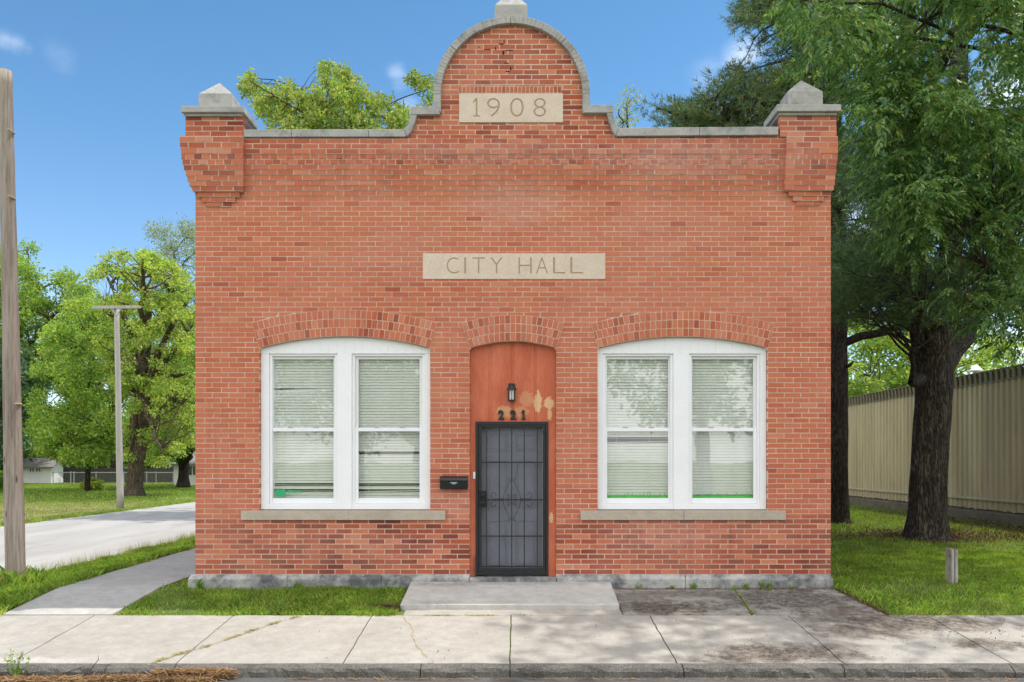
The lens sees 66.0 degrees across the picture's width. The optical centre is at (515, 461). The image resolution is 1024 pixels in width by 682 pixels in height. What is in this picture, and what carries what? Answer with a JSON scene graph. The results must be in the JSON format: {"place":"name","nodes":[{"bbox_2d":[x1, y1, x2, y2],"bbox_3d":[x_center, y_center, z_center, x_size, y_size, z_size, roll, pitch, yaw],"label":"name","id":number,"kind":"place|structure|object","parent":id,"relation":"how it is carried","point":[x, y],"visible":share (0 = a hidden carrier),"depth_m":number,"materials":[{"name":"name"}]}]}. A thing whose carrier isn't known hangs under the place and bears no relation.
{"place":"outdoors","nodes":[
{"label":"outdoors","id":0,"kind":"place"},
{"bbox_2d":[0,499,194,526],"bbox_3d":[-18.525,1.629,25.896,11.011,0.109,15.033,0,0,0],"label":"lawn","id":1,"kind":"structure","parent":0,"point":[30,512],"depth_m":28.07,"materials":[{"name":"green plant"}]},
{"bbox_2d":[0,502,194,570],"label":"side street","id":2,"kind":"structure","parent":0,"point":[51,542],"depth_m":18.20,"materials":[{"name":"grey concrete"}]},
{"bbox_2d":[0,483,194,504],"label":"lawn","id":3,"kind":"structure","parent":0,"point":[163,486],"depth_m":40.18,"materials":[{"name":"green plant"}]},
{"bbox_2d":[0,615,1023,664],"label":"sidewalk","id":4,"kind":"structure","parent":0,"point":[66,639],"depth_m":8.31,"materials":[{"name":"concrete"}]},
{"bbox_2d":[150,615,302,664],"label":"dead grass","id":5,"kind":"structure","parent":4,"relation":"on","point":[182,652],"depth_m":8.10,"materials":[{"name":"plant"}]},
{"bbox_2d":[403,616,432,661],"bbox_3d":[-1.057,1.864,8.345,0.088,0.150,1.588,0,0,-18],"label":"crack line","id":6,"kind":"object","parent":4,"relation":"on","point":[414,639],"visible":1,"depth_m":8.31,"materials":[{"name":"grey concrete"}]},
{"bbox_2d":[412,614,533,615],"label":"dead grass","id":7,"kind":"structure","parent":4,"relation":"on","point":[466,614],"depth_m":9.15,"materials":[{"name":"beige plant"}]},
{"bbox_2d":[672,643,953,662],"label":"leaf litter","id":8,"kind":"object","parent":4,"relation":"on","point":[785,653],"visible":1,"depth_m":7.84,"materials":[{"name":"brown plant"}]},
{"bbox_2d":[725,600,1020,662],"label":"leaf litter","id":9,"kind":"object","parent":4,"relation":"on","point":[876,628],"visible":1,"depth_m":8.64,"materials":[{"name":"brown plant"}]},
{"bbox_2d":[885,617,1022,649],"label":"leaf litter","id":10,"kind":"object","parent":4,"relation":"on","point":[964,631],"visible":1,"depth_m":8.51,"materials":[{"name":"brown plant"}]},
{"bbox_2d":[0,465,1023,676],"bbox_3d":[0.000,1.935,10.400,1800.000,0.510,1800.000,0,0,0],"label":"ground","id":11,"kind":"structure","parent":0,"point":[195,609],"depth_m":10.83,"materials":[{"name":"green plant"}]},
{"bbox_2d":[0,470,2,491],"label":"round shrub","id":12,"kind":"object","parent":11,"relation":"on","point":[1,481],"visible":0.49,"depth_m":42.88,"materials":[{"name":"green plant"}]},
{"bbox_2d":[0,68,25,579],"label":"utility pole","id":13,"kind":"object","parent":11,"relation":"on","point":[14,515],"visible":0.98,"depth_m":10.67,"materials":[{"name":"brown wood"}]},
{"bbox_2d":[0,338,54,471],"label":"dark tree","id":14,"kind":"object","parent":11,"relation":"on","point":[25,367],"visible":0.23,"depth_m":54.47,"materials":[{"name":"green plant"}]},
{"bbox_2d":[0,563,57,585],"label":"grass tuft","id":15,"kind":"object","parent":11,"relation":"on","point":[32,574],"visible":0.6,"depth_m":10.62,"materials":[{"name":"green plant"}]},
{"bbox_2d":[23,458,69,482],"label":"outbuilding","id":16,"kind":"structure","parent":11,"relation":"on","point":[38,470],"depth_m":60.40,"materials":[{"name":"white"}]},
{"bbox_2d":[0,237,95,469],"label":"leafy tree","id":17,"kind":"object","parent":11,"relation":"on","point":[33,305],"visible":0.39,"depth_m":57.83,"materials":[{"name":"green plant"}]},
{"bbox_2d":[22,291,131,490],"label":"bushy tree","id":18,"kind":"object","parent":11,"relation":"on","point":[81,424],"visible":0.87,"depth_m":41.02,"materials":[{"name":"green plant"}]},
{"bbox_2d":[79,477,105,489],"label":"round shrub","id":19,"kind":"object","parent":11,"relation":"on","point":[96,483],"visible":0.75,"depth_m":45.30,"materials":[{"name":"green plant"}]},
{"bbox_2d":[0,538,194,615],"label":"verge grass","id":20,"kind":"structure","parent":11,"relation":"on","point":[12,595],"depth_m":11.67,"materials":[{"name":"green plant"}]},
{"bbox_2d":[1,530,194,584],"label":"seeding grass","id":21,"kind":"structure","parent":11,"relation":"on","point":[181,536],"depth_m":13.59,"materials":[{"name":"green plant"}]},
{"bbox_2d":[3,548,194,615],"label":"footpath","id":22,"kind":"structure","parent":11,"relation":"on","point":[111,593],"depth_m":10.27,"materials":[{"name":"concrete"}]},
{"bbox_2d":[52,472,173,483],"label":"chain link fence","id":23,"kind":"object","parent":11,"relation":"on","point":[73,481],"visible":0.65,"depth_m":57.39,"materials":[{"name":"metal"}]},
{"bbox_2d":[92,305,139,508],"bbox_3d":[-13.784,-1.856,27.368,1.614,7.054,0.296,0,0,0],"label":"utility pole","id":24,"kind":"object","parent":11,"relation":"on","point":[119,454],"visible":0.97,"depth_m":27.32,"materials":[{"name":"grey wood"}]},
{"bbox_2d":[63,468,173,481],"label":"board fence","id":25,"kind":"object","parent":11,"relation":"on","point":[106,477],"visible":0.43,"depth_m":63.39,"materials":[{"name":"grey wood"}]},
{"bbox_2d":[51,281,194,467],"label":"leafy tree","id":26,"kind":"object","parent":11,"relation":"on","point":[134,313],"visible":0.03,"depth_m":65.77,"materials":[{"name":"green plant"}]},
{"bbox_2d":[81,246,194,495],"bbox_3d":[-17.762,-4.438,37.907,5.932,12.526,11.410,0,0,-24],"label":"spreading tree","id":27,"kind":"object","parent":11,"relation":"on","point":[145,385],"visible":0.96,"depth_m":36.27,"materials":[{"name":"green plant"}]},
{"bbox_2d":[132,348,194,487],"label":"shade tree","id":28,"kind":"object","parent":11,"relation":"on","point":[183,480],"visible":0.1,"depth_m":49.48,"materials":[{"name":"green plant"}]},
{"bbox_2d":[133,212,194,345],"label":"grey green tree","id":29,"kind":"object","parent":11,"relation":"on","point":[187,232],"visible":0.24,"depth_m":81.20,"materials":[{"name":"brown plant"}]},
{"bbox_2d":[160,576,189,588],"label":"lawn grass","id":30,"kind":"structure","parent":11,"relation":"on","point":[175,584],"depth_m":10.59,"materials":[{"name":"green plant"}]},
{"bbox_2d":[169,452,194,484],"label":"outbuilding","id":31,"kind":"structure","parent":11,"relation":"on","point":[191,471],"depth_m":54.38,"materials":[{"name":"white"}]},
{"bbox_2d":[189,465,194,475],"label":"window","id":32,"kind":"structure","parent":31,"relation":"in","point":[191,467],"depth_m":54.36,"materials":[{"name":"white"}]},
{"bbox_2d":[194,579,204,589],"bbox_3d":[-4.114,1.614,10.280,0.147,0.174,0.144,0,0,-23],"label":"weed tuft","id":33,"kind":"object","parent":11,"relation":"on","point":[199,585],"visible":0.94,"depth_m":10.27,"materials":[{"name":"green plant"}]},
{"bbox_2d":[115,584,407,616],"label":"lawn grass","id":34,"kind":"structure","parent":11,"relation":"on","point":[314,599],"depth_m":9.69,"materials":[{"name":"green plant"}]},
{"bbox_2d":[235,58,434,129],"bbox_3d":[-6.201,-6.573,26.018,8.048,14.904,7.162,0,0,0],"label":"maple tree","id":35,"kind":"object","parent":11,"relation":"on","point":[316,109],"visible":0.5,"depth_m":24.99,"materials":[{"name":"green plant"}]},
{"bbox_2d":[370,603,400,609],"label":"dead grass","id":36,"kind":"structure","parent":11,"relation":"on","point":[387,606],"depth_m":9.44,"materials":[{"name":"brown plant"}]},
{"bbox_2d":[400,582,618,609],"bbox_3d":[-0.060,1.798,9.875,2.624,0.429,0.932,0,0,0],"label":"doorstep","id":37,"kind":"object","parent":11,"relation":"on","point":[510,596],"visible":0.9,"depth_m":9.72,"materials":[{"name":"concrete"}]},
{"bbox_2d":[179,0,840,589],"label":"brick hall","id":38,"kind":"structure","parent":11,"relation":"on","point":[639,318],"depth_m":10.40,"materials":[{"name":"brick"}]},
{"bbox_2d":[241,337,444,519],"bbox_3d":[-2.263,-0.434,10.485,2.687,2.418,0.240,0,0,0],"label":"window","id":39,"kind":"structure","parent":38,"relation":"in","point":[368,394],"depth_m":10.58,"materials":[{"name":"white paint"}]},
{"bbox_2d":[440,476,467,488],"bbox_3d":[-0.801,0.280,10.338,0.371,0.175,0.110,0,0,0],"label":"mailbox","id":40,"kind":"object","parent":38,"relation":"attached to","point":[453,482],"visible":1,"depth_m":10.30,"materials":[{"name":"black metal"}]},
{"bbox_2d":[507,383,516,400],"bbox_3d":[-0.046,-0.914,10.414,0.131,0.239,0.140,0,0,0],"label":"wall lantern","id":41,"kind":"object","parent":38,"relation":"attached to","point":[511,388],"depth_m":10.38,"materials":[{"name":"black paint"}]},
{"bbox_2d":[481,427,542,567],"bbox_3d":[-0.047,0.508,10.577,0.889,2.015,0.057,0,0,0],"label":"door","id":42,"kind":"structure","parent":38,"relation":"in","point":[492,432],"depth_m":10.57,"materials":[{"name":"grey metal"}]},
{"bbox_2d":[476,422,547,574],"bbox_3d":[-0.042,0.492,10.456,0.964,2.032,0.072,0,0,0],"label":"security door","id":43,"kind":"structure","parent":38,"relation":"in","point":[483,499],"depth_m":10.47,"materials":[{"name":"black paint"}]},
{"bbox_2d":[580,338,785,519],"bbox_3d":[2.211,-0.431,10.485,2.699,2.414,0.240,0,0,0],"label":"window","id":44,"kind":"structure","parent":38,"relation":"in","point":[707,396],"depth_m":10.58,"materials":[{"name":"white paint"}]},
{"bbox_2d":[404,609,621,616],"bbox_3d":[-0.025,1.830,9.293,2.552,0.121,0.257,0,0,0],"label":"paving strip","id":45,"kind":"object","parent":11,"relation":"on","point":[518,612],"visible":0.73,"depth_m":9.28,"materials":[{"name":"concrete"}]},
{"bbox_2d":[23,361,1004,473],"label":"distant woodland","id":46,"kind":"object","parent":11,"relation":"on","point":[34,455],"visible":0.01,"depth_m":97.35,"materials":[{"name":"green plant"}]},
{"bbox_2d":[610,84,647,127],"bbox_3d":[5.519,-7.574,34.428,3.798,17.354,5.399,0,0,17],"label":"wispy tree","id":47,"kind":"object","parent":11,"relation":"on","point":[621,121],"visible":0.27,"depth_m":33.98,"materials":[{"name":"green plant"}]},
{"bbox_2d":[613,588,884,615],"bbox_3d":[2.777,1.775,9.755,3.043,0.215,1.166,0,0,0],"label":"concrete pad","id":48,"kind":"object","parent":11,"relation":"on","point":[727,601],"visible":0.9,"depth_m":9.67,"materials":[{"name":"grey concrete"}]},
{"bbox_2d":[555,591,872,619],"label":"leaf litter","id":49,"kind":"object","parent":48,"relation":"on","point":[756,596],"visible":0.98,"depth_m":9.65,"materials":[{"name":"brown plant"}]},
{"bbox_2d":[615,588,836,589],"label":"leaf litter","id":50,"kind":"object","parent":48,"relation":"on","point":[720,588],"visible":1,"depth_m":10.30,"materials":[{"name":"brown plant"}]},
{"bbox_2d":[734,590,756,614],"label":"dead grass","id":51,"kind":"structure","parent":48,"relation":"on","point":[743,600],"depth_m":9.78,"materials":[{"name":"plant"}]},
{"bbox_2d":[758,580,765,588],"bbox_3d":[3.226,1.625,10.306,0.106,0.150,0.096,0,0,-35],"label":"weed tuft","id":52,"kind":"object","parent":11,"relation":"on","point":[762,584],"visible":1,"depth_m":10.31,"materials":[{"name":"green plant"}]},
{"bbox_2d":[629,0,899,523],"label":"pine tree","id":53,"kind":"object","parent":11,"relation":"on","point":[712,110],"visible":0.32,"depth_m":20.81,"materials":[{"name":"green plant"}]},
{"bbox_2d":[760,0,1023,372],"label":"ash tree","id":54,"kind":"object","parent":11,"relation":"on","point":[937,206],"visible":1,"depth_m":11.25,"materials":[{"name":"green plant"}]},
{"bbox_2d":[816,0,1023,542],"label":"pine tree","id":55,"kind":"object","parent":11,"relation":"on","point":[933,355],"visible":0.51,"depth_m":16.25,"materials":[{"name":"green plant"}]},
{"bbox_2d":[831,547,1023,615],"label":"lawn grass","id":56,"kind":"structure","parent":11,"relation":"on","point":[973,564],"depth_m":11.09,"materials":[{"name":"green plant"}]},
{"bbox_2d":[834,588,892,614],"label":"leaf litter","id":57,"kind":"object","parent":56,"relation":"on","point":[871,606],"visible":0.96,"depth_m":9.63,"materials":[{"name":"brown plant"}]},
{"bbox_2d":[831,522,1023,550],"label":"needle litter","id":58,"kind":"object","parent":11,"relation":"on","point":[953,532],"visible":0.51,"depth_m":17.41,"materials":[{"name":"brown plant"}]},
{"bbox_2d":[847,307,1023,396],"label":"leafy tree","id":59,"kind":"object","parent":11,"relation":"on","point":[891,375],"visible":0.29,"depth_m":43.92,"materials":[{"name":"green plant"}]},
{"bbox_2d":[848,364,1023,525],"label":"metal fence","id":60,"kind":"object","parent":11,"relation":"on","point":[986,469],"visible":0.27,"depth_m":23.47,"materials":[{"name":"beige metal"}]},
{"bbox_2d":[850,503,1023,545],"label":"needle litter","id":61,"kind":"object","parent":11,"relation":"on","point":[997,525],"visible":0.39,"depth_m":20.86,"materials":[{"name":"brown plant"}]},
{"bbox_2d":[946,548,957,583],"bbox_3d":[6.004,1.455,10.848,0.090,0.510,0.155,0,0,0],"label":"wooden post","id":62,"kind":"object","parent":11,"relation":"on","point":[951,565],"visible":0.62,"depth_m":10.79,"materials":[{"name":"grey wood"}]},
{"bbox_2d":[969,365,982,372],"bbox_3d":[15.188,-0.754,26.000,0.417,4.848,0.417,0,0,0],"label":"vent stack","id":63,"kind":"object","parent":11,"relation":"on","point":[975,368],"visible":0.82,"depth_m":25.90,"materials":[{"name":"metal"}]},
{"bbox_2d":[0,0,1023,460],"label":"sky","id":64,"kind":"structure","parent":0,"point":[101,87],"materials":[{"name":"blue"}]},
{"bbox_2d":[95,677,1023,681],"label":"street","id":65,"kind":"structure","parent":0,"point":[529,679],"depth_m":7.39,"materials":[{"name":"grey asphalt"}]},
{"bbox_2d":[4,649,29,676],"bbox_3d":[-4.726,1.923,7.450,0.225,0.296,0.158,0,0,0],"label":"weed plant","id":66,"kind":"object","parent":65,"relation":"on","point":[17,669],"visible":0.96,"depth_m":7.44,"materials":[{"name":"green plant"}]},
{"bbox_2d":[0,671,217,681],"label":"pine straw","id":67,"kind":"object","parent":65,"relation":"on","point":[133,677],"visible":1,"depth_m":7.32,"materials":[{"name":"brown plant"}]},
{"bbox_2d":[141,665,242,679],"bbox_3d":[-3.028,1.986,7.439,0.979,0.131,0.251,0,0,0],"label":"pine straw","id":68,"kind":"object","parent":65,"relation":"on","point":[226,673],"visible":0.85,"depth_m":7.41,"materials":[{"name":"brown plant"}]},
{"bbox_2d":[0,663,1023,677],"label":"kerb","id":69,"kind":"structure","parent":65,"relation":"on","point":[646,670],"depth_m":7.50,"materials":[{"name":"concrete"}]},
{"bbox_2d":[288,676,1023,680],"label":"pine straw","id":70,"kind":"object","parent":65,"relation":"on","point":[398,678],"visible":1,"depth_m":7.41,"materials":[{"name":"brown plant"}]},
{"bbox_2d":[831,190,1014,221],"bbox_3d":[7.048,-4.299,12.850,3.831,0.456,0.021,0,0,20],"label":"power cable","id":71,"kind":"object","parent":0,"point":[855,219],"visible":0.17,"depth_m":13.34,"materials":[{"name":"black rubber"}]},
{"bbox_2d":[831,505,1023,551],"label":"lawn grass","id":72,"kind":"structure","parent":0,"point":[886,542],"depth_m":17.06,"materials":[{"name":"green plant"}]}
]}

